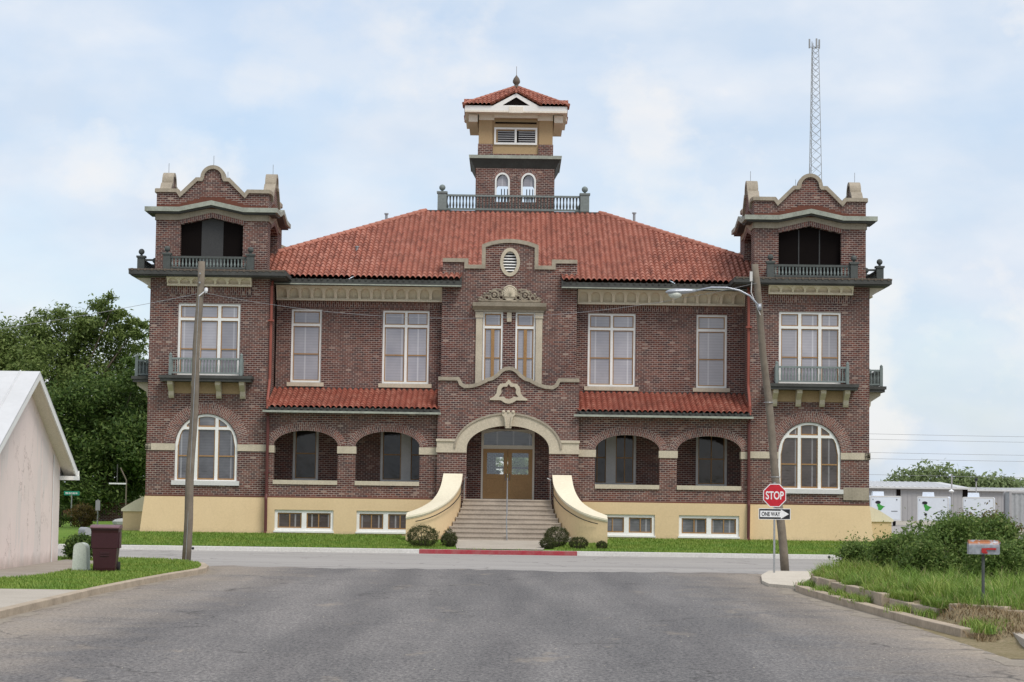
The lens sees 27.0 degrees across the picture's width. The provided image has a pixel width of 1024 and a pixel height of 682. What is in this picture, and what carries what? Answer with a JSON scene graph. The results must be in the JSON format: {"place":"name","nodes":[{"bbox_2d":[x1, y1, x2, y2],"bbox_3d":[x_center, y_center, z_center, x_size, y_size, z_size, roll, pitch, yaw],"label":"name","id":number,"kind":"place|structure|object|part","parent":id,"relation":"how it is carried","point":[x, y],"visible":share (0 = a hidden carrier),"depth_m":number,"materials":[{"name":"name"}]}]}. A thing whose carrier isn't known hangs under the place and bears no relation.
{"place":"outdoors","nodes":[
{"label":"outdoors","id":0,"kind":"place"},
{"bbox_2d":[0,589,75,607],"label":"driveway","id":1,"kind":"structure","parent":0,"point":[9,597],"depth_m":43.96,"materials":[{"name":"concrete"}]},
{"bbox_2d":[0,370,79,568],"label":"house","id":2,"kind":"structure","parent":0,"point":[37,464],"depth_m":59.54,"materials":[{"name":"white paint"}]},
{"bbox_2d":[0,559,92,577],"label":"house path","id":3,"kind":"structure","parent":0,"point":[40,568],"depth_m":57.30,"materials":[{"name":"grey concrete"}]},
{"bbox_2d":[0,555,201,589],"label":"verge","id":4,"kind":"structure","parent":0,"point":[64,588],"depth_m":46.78,"materials":[{"name":"green plant"}]},
{"bbox_2d":[58,530,92,558],"bbox_3d":[-13.184,6.248,65.110,1.229,0.945,1.321,-1,-4,25],"label":"hedge shrub","id":5,"kind":"object","parent":4,"relation":"on","point":[72,541],"visible":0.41,"depth_m":64.90,"materials":[{"name":"green plant"}]},
{"bbox_2d":[72,542,89,570],"bbox_3d":[-11.331,5.701,56.127,0.440,0.795,0.340,0,-4,6],"label":"utility pedestal","id":6,"kind":"object","parent":4,"relation":"on","point":[81,556],"visible":0.8,"depth_m":55.99,"materials":[{"name":"plastic"}]},
{"bbox_2d":[78,527,90,535],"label":"boulder","id":7,"kind":"object","parent":4,"relation":"on","point":[87,530],"visible":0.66,"depth_m":67.66,"materials":[{"name":"grey stone"}]},
{"bbox_2d":[90,524,122,570],"bbox_3d":[-10.606,5.421,55.732,0.754,1.239,0.864,1,-4,-4],"label":"trash bin","id":8,"kind":"object","parent":4,"relation":"on","point":[106,540],"visible":0.98,"depth_m":55.40,"materials":[{"name":"plastic"}]},
{"bbox_2d":[58,549,840,573],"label":"cross street","id":9,"kind":"structure","parent":0,"point":[336,560],"depth_m":72.53,"materials":[{"name":"grey asphalt"}]},
{"bbox_2d":[182,261,207,559],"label":"utility pole","id":10,"kind":"object","parent":9,"relation":"on","point":[188,512],"visible":0.98,"depth_m":65.90,"materials":[{"name":"brown wood"}]},
{"bbox_2d":[0,294,194,328],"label":"cable","id":11,"kind":"object","parent":10,"relation":"attached to","point":[99,312],"visible":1,"depth_m":66.21,"materials":[{"name":"grey metal"}]},
{"bbox_2d":[202,283,754,317],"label":"cable","id":12,"kind":"object","parent":10,"relation":"attached to","point":[497,317],"visible":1,"depth_m":66.13,"materials":[{"name":"grey metal"}]},
{"bbox_2d":[750,264,788,570],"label":"utility pole","id":13,"kind":"object","parent":9,"relation":"on","point":[774,468],"visible":0.97,"depth_m":65.95,"materials":[{"name":"brown wood"}]},
{"bbox_2d":[665,287,761,309],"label":"street lamp","id":14,"kind":"object","parent":13,"relation":"attached to","point":[675,293],"visible":1,"depth_m":66.05,"materials":[{"name":"grey metal"}]},
{"bbox_2d":[58,496,876,554],"bbox_3d":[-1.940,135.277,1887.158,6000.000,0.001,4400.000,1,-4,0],"label":"ground","id":15,"kind":"structure","parent":0,"point":[465,549],"depth_m":88.35,"materials":[{"name":"green plant"}]},
{"bbox_2d":[0,289,149,517],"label":"tree","id":16,"kind":"object","parent":15,"relation":"on","point":[40,349],"visible":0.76,"depth_m":131.44,"materials":[{"name":"green plant"}]},
{"bbox_2d":[0,557,208,618],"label":"kerb","id":17,"kind":"structure","parent":15,"relation":"on","point":[16,609],"depth_m":46.40,"materials":[{"name":"beige concrete"}]},
{"bbox_2d":[58,544,840,558],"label":"kerb","id":18,"kind":"structure","parent":15,"relation":"on","point":[416,551],"depth_m":80.64,"materials":[{"name":"white concrete"}]},
{"bbox_2d":[419,549,576,555],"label":"painted kerb","id":19,"kind":"structure","parent":15,"relation":"on","point":[494,552],"depth_m":80.63,"materials":[{"name":"red paint"}]},
{"bbox_2d":[496,457,528,492],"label":"tree","id":20,"kind":"object","parent":15,"relation":"on","point":[519,462],"visible":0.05,"depth_m":153.06,"materials":[{"name":"green plant"}]},
{"bbox_2d":[809,38,821,179],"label":"radio mast","id":21,"kind":"object","parent":15,"relation":"on","point":[812,87],"visible":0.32,"depth_m":138.41,"materials":[{"name":"metal"}]},
{"bbox_2d":[811,572,1023,613],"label":"retaining kerb","id":22,"kind":"structure","parent":15,"relation":"on","point":[881,599],"depth_m":44.82,"materials":[{"name":"grey concrete"}]},
{"bbox_2d":[58,518,907,554],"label":"lawn ground","id":23,"kind":"structure","parent":0,"point":[64,530],"depth_m":85.31,"materials":[{"name":"green plant"}]},
{"bbox_2d":[59,504,74,526],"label":"lawn shrub","id":24,"kind":"object","parent":23,"relation":"on","point":[66,519],"visible":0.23,"depth_m":99.14,"materials":[{"name":"green plant"}]},
{"bbox_2d":[64,491,79,524],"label":"street sign","id":25,"kind":"object","parent":23,"relation":"on","point":[71,493],"visible":0.93,"depth_m":104.69,"materials":[{"name":"metal"}]},
{"bbox_2d":[64,501,98,526],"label":"russet shrub","id":26,"kind":"object","parent":23,"relation":"on","point":[88,518],"visible":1,"depth_m":99.50,"materials":[{"name":"brown plant"}]},
{"bbox_2d":[45,379,144,516],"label":"tree","id":27,"kind":"object","parent":23,"relation":"on","point":[129,500],"visible":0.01,"depth_m":134.85,"materials":[{"name":"green plant"}]},
{"bbox_2d":[45,353,147,517],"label":"tree","id":28,"kind":"object","parent":23,"relation":"on","point":[108,418],"visible":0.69,"depth_m":123.87,"materials":[{"name":"green plant"}]},
{"bbox_2d":[95,499,99,523],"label":"sign post","id":29,"kind":"object","parent":23,"relation":"on","point":[97,507],"visible":0.79,"depth_m":104.62,"materials":[{"name":"metal"}]},
{"bbox_2d":[78,502,129,520],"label":"bush","id":30,"kind":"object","parent":23,"relation":"on","point":[106,517],"depth_m":124.46,"materials":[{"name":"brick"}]},
{"bbox_2d":[112,518,122,524],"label":"boulder","id":31,"kind":"object","parent":23,"relation":"on","point":[118,521],"visible":0.41,"depth_m":110.81,"materials":[{"name":"white stone"}]},
{"bbox_2d":[109,464,126,505],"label":"basketball hoop","id":32,"kind":"object","parent":23,"relation":"on","point":[122,483],"visible":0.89,"depth_m":118.65,"materials":[{"name":"grey metal"}]},
{"bbox_2d":[406,524,439,546],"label":"clipped bush","id":33,"kind":"object","parent":23,"relation":"on","point":[414,530],"visible":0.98,"depth_m":82.25,"materials":[{"name":"green plant"}]},
{"bbox_2d":[442,528,455,542],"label":"clipped bush","id":34,"kind":"object","parent":23,"relation":"on","point":[448,531],"visible":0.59,"depth_m":83.51,"materials":[{"name":"green plant"}]},
{"bbox_2d":[440,532,457,546],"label":"clipped bush","id":35,"kind":"object","parent":23,"relation":"on","point":[451,537],"visible":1,"depth_m":82.72,"materials":[{"name":"green plant"}]},
{"bbox_2d":[121,66,892,542],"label":"courthouse","id":36,"kind":"structure","parent":23,"relation":"on","point":[443,388],"depth_m":90.41,"materials":[{"name":"brick"}]},
{"bbox_2d":[174,414,236,480],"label":"window","id":37,"kind":"structure","parent":36,"relation":"in","point":[216,440],"depth_m":89.68,"materials":[{"name":"white glass"}]},
{"bbox_2d":[177,303,240,375],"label":"window","id":38,"kind":"structure","parent":36,"relation":"in","point":[220,326],"depth_m":90.04,"materials":[{"name":"grey glass"}]},
{"bbox_2d":[274,510,333,530],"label":"window","id":39,"kind":"structure","parent":36,"relation":"in","point":[285,520],"depth_m":89.14,"materials":[{"name":"white paint"}]},
{"bbox_2d":[292,431,318,479],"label":"window","id":40,"kind":"structure","parent":36,"relation":"in","point":[305,443],"depth_m":91.97,"materials":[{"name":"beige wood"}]},
{"bbox_2d":[290,309,321,382],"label":"window","id":41,"kind":"structure","parent":36,"relation":"in","point":[306,331],"depth_m":92.33,"materials":[{"name":"grey glass"}]},
{"bbox_2d":[356,511,409,531],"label":"window","id":42,"kind":"structure","parent":36,"relation":"in","point":[367,521],"depth_m":89.14,"materials":[{"name":"white paint"}]},
{"bbox_2d":[380,432,419,481],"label":"window","id":43,"kind":"structure","parent":36,"relation":"in","point":[399,454],"depth_m":91.95,"materials":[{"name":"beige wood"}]},
{"bbox_2d":[382,310,429,383],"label":"window","id":44,"kind":"structure","parent":36,"relation":"in","point":[405,347],"depth_m":92.33,"materials":[{"name":"grey glass"}]},
{"bbox_2d":[482,312,502,379],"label":"window","id":45,"kind":"structure","parent":36,"relation":"in","point":[490,320],"depth_m":91.70,"materials":[{"name":"grey glass"}]},
{"bbox_2d":[482,449,507,498],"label":"door","id":46,"kind":"structure","parent":36,"relation":"in","point":[495,487],"depth_m":91.32,"materials":[{"name":"brown wood"}]},
{"bbox_2d":[495,173,509,201],"bbox_3d":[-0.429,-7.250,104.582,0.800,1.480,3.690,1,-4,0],"label":"cupola window","id":47,"kind":"structure","parent":36,"relation":"in","point":[504,180],"depth_m":102.87,"materials":[{"name":"white paint"}]},
{"bbox_2d":[508,449,532,498],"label":"door","id":48,"kind":"structure","parent":36,"relation":"in","point":[520,485],"depth_m":91.32,"materials":[{"name":"brown wood"}]},
{"bbox_2d":[515,312,535,380],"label":"window","id":49,"kind":"structure","parent":36,"relation":"in","point":[522,323],"depth_m":91.70,"materials":[{"name":"grey glass"}]},
{"bbox_2d":[521,173,535,201],"bbox_3d":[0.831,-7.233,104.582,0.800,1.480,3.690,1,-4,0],"label":"cupola window","id":50,"kind":"structure","parent":36,"relation":"in","point":[530,180],"depth_m":102.87,"materials":[{"name":"white paint"}]},
{"bbox_2d":[587,313,635,386],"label":"window","id":51,"kind":"structure","parent":36,"relation":"in","point":[611,337],"depth_m":92.33,"materials":[{"name":"white glass"}]},
{"bbox_2d":[595,435,635,484],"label":"window","id":52,"kind":"structure","parent":36,"relation":"in","point":[615,459],"depth_m":91.95,"materials":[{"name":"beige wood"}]},
{"bbox_2d":[605,514,654,535],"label":"window","id":53,"kind":"structure","parent":36,"relation":"in","point":[618,524],"depth_m":89.16,"materials":[{"name":"white paint"}]},
{"bbox_2d":[679,515,738,536],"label":"window","id":54,"kind":"structure","parent":36,"relation":"in","point":[689,525],"depth_m":89.14,"materials":[{"name":"white paint"}]},
{"bbox_2d":[696,436,726,485],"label":"window","id":55,"kind":"structure","parent":36,"relation":"in","point":[711,452],"depth_m":91.97,"materials":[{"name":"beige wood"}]},
{"bbox_2d":[696,315,726,387],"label":"window","id":56,"kind":"structure","parent":36,"relation":"in","point":[711,330],"depth_m":92.33,"materials":[{"name":"grey glass"}]},
{"bbox_2d":[778,422,839,489],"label":"window","id":57,"kind":"structure","parent":36,"relation":"in","point":[808,453],"depth_m":89.68,"materials":[{"name":"white paint"}]},
{"bbox_2d":[779,312,840,383],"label":"window","id":58,"kind":"structure","parent":36,"relation":"in","point":[805,338],"depth_m":90.04,"materials":[{"name":"grey glass"}]},
{"bbox_2d":[538,537,556,548],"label":"clipped bush","id":59,"kind":"object","parent":23,"relation":"on","point":[548,546],"visible":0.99,"depth_m":82.32,"materials":[{"name":"green plant"}]},
{"bbox_2d":[542,526,570,546],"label":"clipped bush","id":60,"kind":"object","parent":23,"relation":"on","point":[551,531],"visible":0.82,"depth_m":83.50,"materials":[{"name":"green plant"}]},
{"bbox_2d":[568,536,588,548],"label":"clipped bush","id":61,"kind":"object","parent":23,"relation":"on","point":[573,541],"visible":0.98,"depth_m":82.30,"materials":[{"name":"green plant"}]},
{"bbox_2d":[596,540,607,548],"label":"clipped bush","id":62,"kind":"object","parent":23,"relation":"on","point":[601,546],"visible":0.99,"depth_m":82.36,"materials":[{"name":"green plant"}]},
{"bbox_2d":[154,545,821,554],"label":"kerb walk","id":63,"kind":"structure","parent":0,"point":[518,550],"depth_m":81.19,"materials":[{"name":"white concrete"}]},
{"bbox_2d":[456,540,546,549],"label":"entrance walk","id":64,"kind":"structure","parent":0,"point":[498,544],"depth_m":83.69,"materials":[{"name":"concrete"}]},
{"bbox_2d":[0,565,1023,681],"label":"road","id":65,"kind":"structure","parent":0,"point":[649,625],"depth_m":35.69,"materials":[{"name":"grey asphalt"}]},
{"bbox_2d":[0,569,219,623],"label":"gutter","id":66,"kind":"object","parent":65,"relation":"on","point":[30,613],"visible":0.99,"depth_m":44.74,"materials":[{"name":"grey concrete"}]},
{"bbox_2d":[795,582,973,636],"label":"kerb","id":67,"kind":"structure","parent":65,"relation":"on","point":[931,624],"depth_m":41.69,"materials":[{"name":"beige concrete"}]},
{"bbox_2d":[775,587,1023,666],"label":"gutter","id":68,"kind":"object","parent":65,"relation":"on","point":[1009,662],"visible":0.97,"depth_m":42.23,"materials":[{"name":"grey concrete"}]},
{"bbox_2d":[0,0,1023,480],"label":"sky","id":69,"kind":"structure","parent":0,"point":[356,109],"materials":[{"name":"blue"}]},
{"bbox_2d":[761,571,810,588],"bbox_3d":[9.282,6.723,59.835,5.150,0.120,10.900,1,-4,0],"label":"pole pad","id":70,"kind":"object","parent":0,"point":[783,579],"visible":0.33,"depth_m":59.45,"materials":[{"name":"concrete"}]},
{"bbox_2d":[759,482,790,572],"bbox_3d":[7.843,5.611,63.760,0.960,2.780,0.072,1,-4,-2],"label":"stop sign","id":71,"kind":"object","parent":70,"relation":"on","point":[774,495],"visible":0.99,"depth_m":63.78,"materials":[{"name":"metal"}]},
{"bbox_2d":[805,578,1023,658],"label":"verge","id":72,"kind":"structure","parent":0,"point":[1010,647],"depth_m":35.70,"materials":[{"name":"soil"}]},
{"bbox_2d":[829,530,872,568],"bbox_3d":[9.104,5.540,55.814,1.714,1.376,1.861,1,-4,0],"label":"leafy shrub","id":73,"kind":"object","parent":72,"relation":"on","point":[849,549],"visible":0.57,"depth_m":55.47,"materials":[{"name":"green plant"}]},
{"bbox_2d":[858,520,926,570],"bbox_3d":[9.613,5.243,53.236,2.080,1.529,2.049,1,-4,0],"label":"leafy shrub","id":74,"kind":"object","parent":72,"relation":"on","point":[880,547],"visible":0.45,"depth_m":52.94,"materials":[{"name":"green plant"}]},
{"bbox_2d":[793,568,1022,634],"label":"kerb weeds","id":75,"kind":"object","parent":72,"relation":"on","point":[931,601],"visible":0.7,"depth_m":42.40,"materials":[{"name":"green plant"}]},
{"bbox_2d":[882,507,937,543],"bbox_3d":[10.369,5.127,54.158,2.276,1.840,2.638,1,-4,0],"label":"leafy shrub","id":76,"kind":"object","parent":72,"relation":"on","point":[912,528],"visible":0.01,"depth_m":54.03,"materials":[{"name":"green plant"}]},
{"bbox_2d":[812,555,1023,610],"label":"tall grass","id":77,"kind":"structure","parent":72,"relation":"on","point":[861,577],"depth_m":43.52,"materials":[{"name":"green plant"}]},
{"bbox_2d":[884,519,974,575],"bbox_3d":[9.907,4.987,50.172,2.306,1.601,2.067,1,-4,0],"label":"leafy shrub","id":78,"kind":"object","parent":72,"relation":"on","point":[925,552],"visible":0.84,"depth_m":49.85,"materials":[{"name":"green plant"}]},
{"bbox_2d":[908,506,996,571],"bbox_3d":[10.680,4.922,51.235,2.707,1.881,2.349,4,-5,-41],"label":"leafy shrub","id":79,"kind":"object","parent":72,"relation":"on","point":[959,528],"visible":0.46,"depth_m":50.77,"materials":[{"name":"green plant"}]},
{"bbox_2d":[923,503,1023,566],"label":"leafy shrub","id":80,"kind":"object","parent":72,"relation":"on","point":[998,523],"visible":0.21,"depth_m":51.72,"materials":[{"name":"green plant"}]},
{"bbox_2d":[932,601,1023,641],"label":"dry grass","id":81,"kind":"structure","parent":72,"relation":"on","point":[982,636],"depth_m":37.79,"materials":[{"name":"brown plant"}]},
{"bbox_2d":[967,540,1000,599],"bbox_3d":[8.809,4.380,39.784,0.600,1.335,0.248,1,-4,3],"label":"mailbox","id":82,"kind":"object","parent":72,"relation":"on","point":[982,547],"visible":0.96,"depth_m":39.74,"materials":[{"name":"metal"}]},
{"bbox_2d":[951,528,1023,579],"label":"leafy shrub","id":83,"kind":"object","parent":72,"relation":"on","point":[1010,556],"visible":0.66,"depth_m":48.13,"materials":[{"name":"green plant"}]},
{"bbox_2d":[956,502,1023,539],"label":"russet shrub","id":84,"kind":"object","parent":72,"relation":"on","point":[1021,528],"visible":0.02,"depth_m":61.56,"materials":[{"name":"green plant"}]},
{"bbox_2d":[996,529,1023,572],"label":"leafy shrub","id":85,"kind":"object","parent":72,"relation":"on","point":[1011,543],"visible":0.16,"depth_m":51.03,"materials":[{"name":"green plant"}]},
{"bbox_2d":[892,524,1022,538],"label":"street","id":86,"kind":"structure","parent":0,"point":[897,527],"depth_m":157.30,"materials":[{"name":"grey asphalt"}]},
{"bbox_2d":[892,521,1023,533],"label":"gravel lot","id":87,"kind":"structure","parent":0,"point":[904,522],"depth_m":191.20,"materials":[{"name":"grey gravel"}]},
{"bbox_2d":[869,491,900,525],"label":"trailer","id":88,"kind":"object","parent":87,"relation":"on","point":[890,506],"visible":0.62,"depth_m":172.50,"materials":[{"name":"metal"}]},
{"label":"ramp door","id":89,"kind":"part","parent":88,"relation":"part of","materials":[{"name":"white metal"}]},
{"bbox_2d":[869,481,970,520],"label":"warehouse","id":90,"kind":"structure","parent":87,"relation":"on","point":[910,492],"depth_m":209.49,"materials":[{"name":"grey metal"}]},
{"bbox_2d":[896,489,900,495],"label":"door","id":91,"kind":"structure","parent":90,"relation":"in","point":[898,491],"depth_m":209.44,"materials":[{"name":"black"}]},
{"bbox_2d":[963,489,967,496],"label":"door","id":92,"kind":"structure","parent":90,"relation":"in","point":[965,491],"depth_m":209.44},
{"bbox_2d":[917,492,950,525],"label":"trailer","id":93,"kind":"object","parent":87,"relation":"on","point":[926,501],"visible":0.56,"depth_m":172.54,"materials":[{"name":"metal"}]},
{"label":"ramp door","id":94,"kind":"part","parent":93,"relation":"part of","materials":[{"name":"white metal"}]},
{"bbox_2d":[881,459,989,486],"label":"tree","id":95,"kind":"object","parent":87,"relation":"on","point":[930,473],"visible":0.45,"depth_m":248.57,"materials":[{"name":"green plant"}]},
{"bbox_2d":[949,474,953,516],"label":"yard light","id":96,"kind":"object","parent":87,"relation":"on","point":[951,490],"visible":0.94,"depth_m":203.42,"materials":[{"name":"grey metal"}]},
{"bbox_2d":[962,493,994,516],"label":"trailer","id":97,"kind":"object","parent":87,"relation":"on","point":[973,500],"visible":0.23,"depth_m":173.04,"materials":[{"name":"metal"}]},
{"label":"ramp door","id":98,"kind":"part","parent":97,"relation":"part of","materials":[{"name":"white metal"}]},
{"bbox_2d":[963,468,1023,487],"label":"tree","id":99,"kind":"object","parent":87,"relation":"on","point":[993,481],"visible":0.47,"depth_m":248.23,"materials":[{"name":"green plant"}]},
{"bbox_2d":[968,486,1023,515],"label":"warehouse","id":100,"kind":"structure","parent":87,"relation":"on","point":[996,493],"depth_m":237.42,"materials":[{"name":"grey metal"}]},
{"bbox_2d":[1003,491,1023,528],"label":"shipping container","id":101,"kind":"object","parent":87,"relation":"on","point":[1013,503],"visible":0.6,"depth_m":148.59,"materials":[{"name":"grey metal"}]},
{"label":"utility pole","id":102,"kind":"object","parent":87,"relation":"on","visible":0},
{"bbox_2d":[869,452,982,454],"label":"power line","id":103,"kind":"object","parent":102,"relation":"attached to","point":[928,453],"visible":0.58,"depth_m":160.64,"materials":[{"name":"grey metal"}]},
{"bbox_2d":[877,439,986,441],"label":"power line","id":104,"kind":"object","parent":102,"relation":"attached to","point":[933,440],"visible":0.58,"depth_m":160.74,"materials":[{"name":"grey metal"}]},
{"bbox_2d":[869,474,1023,477],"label":"power line","id":105,"kind":"object","parent":102,"relation":"attached to","point":[923,475],"visible":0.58,"depth_m":160.52,"materials":[{"name":"grey metal"}]},
{"bbox_2d":[870,458,1023,461],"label":"power line","id":106,"kind":"object","parent":102,"relation":"attached to","point":[958,460],"visible":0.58,"depth_m":160.80,"materials":[{"name":"grey metal"}]},
{"bbox_2d":[895,434,1016,436],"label":"power line","id":107,"kind":"object","parent":102,"relation":"attached to","point":[957,435],"visible":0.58,"depth_m":160.89,"materials":[{"name":"grey metal"}]},
{"bbox_2d":[1013,632,1023,646],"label":"driveway","id":108,"kind":"structure","parent":0,"point":[1019,637],"depth_m":34.68,"materials":[{"name":"concrete"}]}
]}

